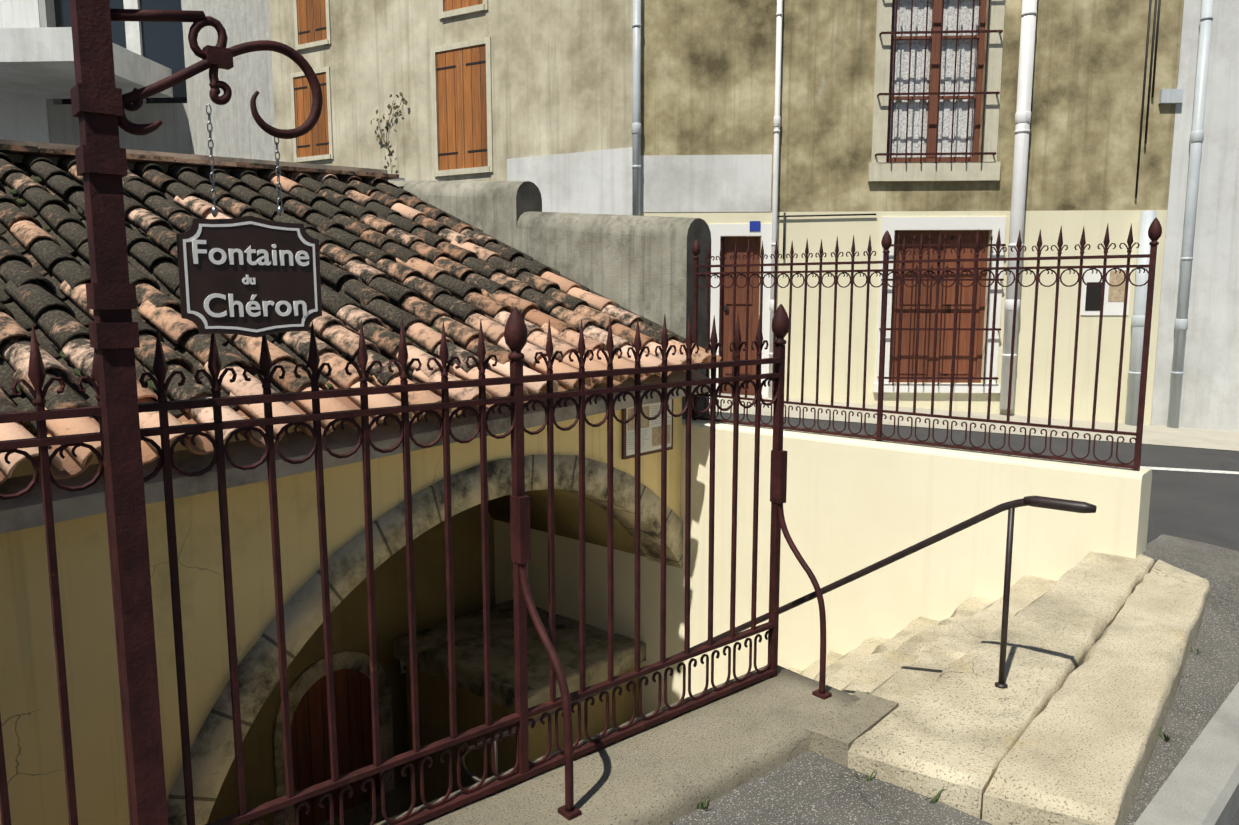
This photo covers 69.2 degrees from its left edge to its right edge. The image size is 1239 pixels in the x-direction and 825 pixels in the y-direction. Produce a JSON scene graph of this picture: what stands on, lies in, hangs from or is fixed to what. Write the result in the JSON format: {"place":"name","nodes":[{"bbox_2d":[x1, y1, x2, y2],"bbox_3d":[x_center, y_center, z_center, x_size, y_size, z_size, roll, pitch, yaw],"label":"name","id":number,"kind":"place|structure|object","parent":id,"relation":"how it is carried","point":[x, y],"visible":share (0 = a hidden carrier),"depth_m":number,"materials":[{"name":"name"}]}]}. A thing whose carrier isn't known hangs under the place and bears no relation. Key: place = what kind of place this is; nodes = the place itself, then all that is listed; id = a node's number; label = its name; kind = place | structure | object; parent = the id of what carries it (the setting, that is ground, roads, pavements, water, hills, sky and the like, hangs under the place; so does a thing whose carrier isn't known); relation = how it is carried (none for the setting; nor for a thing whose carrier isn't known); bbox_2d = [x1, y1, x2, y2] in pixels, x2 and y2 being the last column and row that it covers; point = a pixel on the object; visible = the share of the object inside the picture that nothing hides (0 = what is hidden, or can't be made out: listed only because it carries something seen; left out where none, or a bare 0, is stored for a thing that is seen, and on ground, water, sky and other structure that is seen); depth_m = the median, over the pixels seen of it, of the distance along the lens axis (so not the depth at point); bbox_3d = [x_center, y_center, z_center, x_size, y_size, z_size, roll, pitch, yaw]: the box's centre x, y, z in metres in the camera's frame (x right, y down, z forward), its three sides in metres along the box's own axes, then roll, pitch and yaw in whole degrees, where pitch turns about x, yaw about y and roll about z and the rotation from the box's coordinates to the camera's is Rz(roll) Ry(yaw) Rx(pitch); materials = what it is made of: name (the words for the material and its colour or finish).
{"place":"outdoors","nodes":[
{"label":"outdoors","id":0,"kind":"place"},
{"bbox_2d":[181,0,276,160],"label":"building wall","id":1,"kind":"structure","parent":0,"point":[237,131],"depth_m":14.09,"materials":[{"name":"grey paint"}]},
{"bbox_2d":[319,780,415,824],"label":"pit floor","id":2,"kind":"structure","parent":0,"point":[397,800],"depth_m":7.03,"materials":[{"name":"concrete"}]},
{"bbox_2d":[0,376,681,824],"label":"fountain house wall","id":3,"kind":"structure","parent":2,"relation":"on","point":[32,732],"depth_m":3.84,"materials":[{"name":"yellow paint"}]},
{"bbox_2d":[0,370,710,533],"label":"roof eave","id":4,"kind":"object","parent":3,"relation":"on","point":[25,511],"depth_m":3.94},
{"bbox_2d":[0,151,721,483],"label":"roof tiles","id":5,"kind":"object","parent":3,"relation":"on","point":[459,278],"visible":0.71,"depth_m":5.35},
{"bbox_2d":[0,139,387,180],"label":"ridge board","id":6,"kind":"object","parent":5,"relation":"on","point":[17,158],"visible":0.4,"depth_m":7.17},
{"bbox_2d":[0,144,398,179],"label":"flat ridge tiles","id":7,"kind":"object","parent":5,"relation":"on","point":[27,150],"visible":0.71,"depth_m":7.08,"materials":[{"name":"brown tile"}]},
{"bbox_2d":[0,167,487,392],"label":"roof moss","id":8,"kind":"object","parent":5,"relation":"on","point":[151,385],"visible":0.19,"depth_m":4.56,"materials":[{"name":"plant"}]},
{"bbox_2d":[167,454,682,824],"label":"stone arch","id":9,"kind":"structure","parent":3,"relation":"attached to","point":[212,749],"depth_m":4.48,"materials":[{"name":"grey stone"}]},
{"bbox_2d":[622,399,672,459],"bbox_3d":[0.197,0.079,6.126,0.025,0.415,0.530,7,10,41],"label":"notice board","id":10,"kind":"object","parent":3,"relation":"attached to","point":[650,436],"visible":0.6,"depth_m":6.11,"materials":[{"name":"white paper"}]},
{"bbox_2d":[207,504,639,824],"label":"fountain wall","id":11,"kind":"structure","parent":2,"relation":"on","point":[349,624],"depth_m":6.88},
{"bbox_2d":[272,651,394,824],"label":"door surround","id":12,"kind":"object","parent":11,"relation":"attached to","point":[307,678],"visible":0.69,"depth_m":6.74,"materials":[{"name":"stone"}]},
{"bbox_2d":[291,669,379,824],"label":"door leaf","id":13,"kind":"object","parent":12,"relation":"attached to","point":[310,744],"visible":0.74,"depth_m":6.86,"materials":[{"name":"brown wood"}]},
{"bbox_2d":[400,661,405,673],"bbox_3d":[-1.691,2.034,7.370,0.018,0.150,0.240,7,10,41],"label":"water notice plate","id":14,"kind":"object","parent":11,"relation":"attached to","point":[403,666],"visible":0.24,"depth_m":7.29,"materials":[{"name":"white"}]},
{"bbox_2d":[394,599,645,711],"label":"stone bench slab","id":15,"kind":"structure","parent":11,"relation":"on","point":[432,650],"depth_m":6.68,"materials":[{"name":"stone"}]},
{"bbox_2d":[788,551,1209,824],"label":"stone stairs","id":16,"kind":"structure","parent":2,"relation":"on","point":[1063,728],"depth_m":3.10,"materials":[{"name":"beige stone"}]},
{"bbox_2d":[460,496,1096,781],"bbox_3d":[0.296,1.335,4.060,3.226,2.392,0.044,7,10,41],"label":"stair handrail","id":17,"kind":"object","parent":16,"relation":"on","point":[1057,504],"visible":0.88,"depth_m":3.11,"materials":[{"name":"metal"}]},
{"bbox_2d":[668,534,1238,824],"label":"asphalt road","id":18,"kind":"structure","parent":0,"point":[809,787],"depth_m":2.70,"materials":[{"name":"grey asphalt"}]},
{"bbox_2d":[374,665,898,824],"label":"concrete strip","id":19,"kind":"object","parent":18,"relation":"on","point":[668,771],"visible":0.73,"depth_m":2.64,"materials":[{"name":"beige concrete"}]},
{"bbox_2d":[69,0,322,824],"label":"sign post","id":20,"kind":"object","parent":19,"relation":"on","point":[100,103],"visible":1,"depth_m":1.71,"materials":[{"name":"brown metal"}]},
{"bbox_2d":[206,104,283,216],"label":"sign chains","id":21,"kind":"object","parent":20,"relation":"hanging from","point":[215,211],"visible":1,"depth_m":1.80,"materials":[{"name":"metal"}]},
{"bbox_2d":[176,216,321,337],"bbox_3d":[-0.759,-0.281,1.863,0.285,0.250,0.005,-6,10,-40],"label":"hanging sign","id":22,"kind":"object","parent":20,"relation":"attached to","point":[202,279],"visible":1,"depth_m":1.85,"materials":[{"name":"brown metal"}]},
{"bbox_2d":[242,275,255,284],"bbox_3d":[-0.765,-0.274,1.854,0.026,0.020,0.003,-6,10,-39],"label":"sign text","id":23,"kind":"object","parent":22,"relation":"attached to","point":[248,279],"visible":1,"depth_m":1.85},
{"bbox_2d":[192,240,308,265],"bbox_3d":[-0.756,-0.328,1.855,0.234,0.048,0.005,-6,10,-40],"label":"sign lettering","id":24,"kind":"object","parent":22,"relation":"attached to","point":[248,251],"visible":1,"depth_m":1.85},
{"bbox_2d":[204,293,306,316],"bbox_3d":[-0.755,-0.224,1.870,0.208,0.048,0.005,-7,10,-40],"label":"sign lettering","id":25,"kind":"object","parent":22,"relation":"attached to","point":[249,308],"visible":1,"depth_m":1.86},
{"bbox_2d":[0,304,831,824],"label":"iron fence","id":26,"kind":"object","parent":19,"relation":"on","point":[524,604],"visible":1,"depth_m":2.30,"materials":[{"name":"metal"}]},
{"bbox_2d":[697,644,1207,820],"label":"pavement weeds","id":27,"kind":"object","parent":18,"relation":"on","point":[1166,738],"visible":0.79,"depth_m":2.65,"materials":[{"name":"green plant"}]},
{"bbox_2d":[709,393,1238,824],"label":"road","id":28,"kind":"structure","parent":0,"point":[1203,507],"depth_m":7.60,"materials":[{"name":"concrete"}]},
{"bbox_2d":[0,0,189,153],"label":"grey house","id":29,"kind":"structure","parent":28,"relation":"on","point":[37,77],"depth_m":16.27,"materials":[{"name":"grey paint"}]},
{"bbox_2d":[388,178,404,180],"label":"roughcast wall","id":30,"kind":"structure","parent":28,"relation":"on","point":[400,179],"depth_m":8.94,"materials":[{"name":"grey concrete"}]},
{"bbox_2d":[269,0,632,214],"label":"beige house","id":31,"kind":"structure","parent":28,"relation":"on","point":[562,93],"depth_m":10.81,"materials":[{"name":"beige paint"}]},
{"bbox_2d":[290,67,333,162],"bbox_3d":[-4.279,-4.137,12.534,0.785,1.219,0.100,4,9,30],"label":"shutter window","id":32,"kind":"structure","parent":31,"relation":"attached to","point":[318,137],"depth_m":12.53,"materials":[{"name":"wood"}]},
{"bbox_2d":[293,0,330,50],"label":"shutter window","id":33,"kind":"structure","parent":31,"relation":"attached to","point":[313,33],"depth_m":12.32,"materials":[{"name":"wood"}]},
{"bbox_2d":[370,92,407,173],"bbox_3d":[-3.007,-3.512,11.787,0.659,1.304,0.072,4,9,28],"label":"climbing vine","id":34,"kind":"object","parent":31,"relation":"attached to","point":[405,102],"visible":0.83,"depth_m":11.79,"materials":[{"name":"grey"}]},
{"bbox_2d":[431,37,492,176],"bbox_3d":[-1.953,-3.780,11.198,0.947,1.589,0.100,4,9,30],"label":"shutter window","id":35,"kind":"structure","parent":31,"relation":"attached to","point":[469,146],"depth_m":11.18,"materials":[{"name":"wood"}]},
{"bbox_2d":[438,0,487,19],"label":"shutter window","id":36,"kind":"structure","parent":31,"relation":"attached to","point":[450,8],"depth_m":11.01,"materials":[{"name":"wood"}]},
{"bbox_2d":[494,418,1151,714],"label":"retaining wall","id":37,"kind":"structure","parent":28,"relation":"on","point":[851,505],"depth_m":5.70,"materials":[{"name":"beige paint"}]},
{"bbox_2d":[388,181,710,418],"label":"parapet wall","id":38,"kind":"structure","parent":37,"relation":"on","point":[643,266],"depth_m":6.92,"materials":[{"name":"grey concrete"}]},
{"bbox_2d":[692,218,1161,470],"bbox_3d":[1.614,-0.461,5.505,2.899,1.290,0.062,7,10,41],"label":"metal fence","id":39,"kind":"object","parent":37,"relation":"on","point":[1154,231],"depth_m":5.27,"materials":[{"name":"metal"}]},
{"bbox_2d":[640,0,1183,424],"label":"ochre house","id":40,"kind":"structure","parent":28,"relation":"on","point":[707,101],"depth_m":9.91,"materials":[{"name":"beige paint"}]},
{"bbox_2d":[632,0,640,215],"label":"pipe","id":41,"kind":"object","parent":40,"relation":"attached to","point":[636,139],"visible":1,"depth_m":9.88,"materials":[{"name":"grey metal"}]},
{"bbox_2d":[718,236,759,394],"bbox_3d":[1.369,-0.622,10.387,0.456,2.778,0.110,0,8,3],"label":"house door","id":42,"kind":"structure","parent":40,"relation":"in","point":[728,246],"depth_m":10.29,"materials":[{"name":"brown paint"}]},
{"bbox_2d":[709,224,771,396],"bbox_3d":[1.363,-0.671,10.265,0.716,2.908,0.020,0,8,3],"label":"door frame","id":43,"kind":"object","parent":40,"relation":"attached to","point":[717,231],"visible":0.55,"depth_m":10.13,"materials":[{"name":"white paint"}]},
{"bbox_2d":[750,221,760,230],"bbox_3d":[1.517,-2.085,10.053,0.121,0.111,0.007,0,8,3],"label":"house number plate","id":44,"kind":"object","parent":40,"relation":"attached to","point":[755,225],"visible":0.93,"depth_m":10.05,"materials":[{"name":"blue metal"}]},
{"bbox_2d":[768,0,782,397],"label":"drainpipe","id":45,"kind":"object","parent":40,"relation":"attached to","point":[777,117],"visible":0.71,"depth_m":9.90,"materials":[{"name":"plastic"}]},
{"bbox_2d":[868,0,1004,181],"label":"window frame","id":46,"kind":"object","parent":40,"relation":"attached to","point":[880,169],"visible":0.97,"depth_m":9.80,"materials":[{"name":"beige stone"}]},
{"bbox_2d":[875,0,1002,163],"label":"window grille","id":47,"kind":"object","parent":46,"relation":"attached to","point":[939,93],"visible":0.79,"depth_m":9.68,"materials":[{"name":"brown metal"}]},
{"bbox_2d":[886,0,986,161],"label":"house window","id":48,"kind":"structure","parent":40,"relation":"in","point":[932,77],"depth_m":9.90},
{"bbox_2d":[889,230,988,382],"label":"window shutters","id":49,"kind":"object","parent":40,"relation":"in","point":[963,336],"depth_m":10.19,"materials":[{"name":"brown wood"}]},
{"bbox_2d":[873,217,1005,392],"bbox_3d":[3.588,-1.194,10.054,1.403,1.950,0.060,0,8,3],"label":"house surround","id":50,"kind":"object","parent":40,"relation":"attached to","point":[891,225],"visible":0.81,"depth_m":10.03,"materials":[{"name":"white paint"}]},
{"bbox_2d":[877,234,1005,385],"bbox_3d":[3.587,-1.137,10.041,1.319,1.680,0.121,0,8,3],"label":"window grille","id":51,"kind":"object","parent":50,"relation":"attached to","point":[984,378],"visible":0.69,"depth_m":9.99,"materials":[{"name":"brown metal"}]},
{"bbox_2d":[778,0,1160,258],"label":"facade cables","id":52,"kind":"object","parent":40,"relation":"attached to","point":[784,216],"visible":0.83,"depth_m":9.63,"materials":[{"name":"black plastic"}]},
{"bbox_2d":[999,0,1036,409],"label":"white downpipe","id":53,"kind":"object","parent":40,"relation":"attached to","point":[1024,96],"visible":0.94,"depth_m":9.71,"materials":[{"name":"plastic"}]},
{"bbox_2d":[1080,268,1131,314],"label":"wall posters","id":54,"kind":"object","parent":40,"relation":"attached to","point":[1113,301],"depth_m":9.96,"materials":[{"name":"white paper"}]},
{"bbox_2d":[1125,210,1156,425],"bbox_3d":[5.738,-1.021,9.890,0.178,2.346,0.169,7,10,41],"label":"downpipe","id":55,"kind":"object","parent":40,"relation":"attached to","point":[1147,217],"visible":0.56,"depth_m":9.85,"materials":[{"name":"grey metal"}]},
{"bbox_2d":[709,393,1238,450],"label":"sidewalk","id":56,"kind":"structure","parent":28,"relation":"on","point":[1193,437],"depth_m":9.37,"materials":[{"name":"concrete"}]},
{"bbox_2d":[1134,682,1238,824],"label":"kerb stone","id":57,"kind":"object","parent":28,"relation":"on","point":[1200,786],"visible":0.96,"depth_m":2.73,"materials":[{"name":"concrete"}]},
{"bbox_2d":[1140,466,1238,473],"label":"white road line","id":58,"kind":"object","parent":28,"relation":"on","point":[1194,470],"visible":0.37,"depth_m":7.42,"materials":[{"name":"paint"}]},
{"bbox_2d":[1151,0,1238,431],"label":"white house","id":59,"kind":"structure","parent":28,"relation":"on","point":[1210,393],"depth_m":9.84,"materials":[{"name":"white paint"}]},
{"bbox_2d":[1167,0,1213,427],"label":"drainpipe","id":60,"kind":"object","parent":59,"relation":"attached to","point":[1196,141],"visible":0.94,"depth_m":9.70,"materials":[{"name":"grey metal"}]}
]}

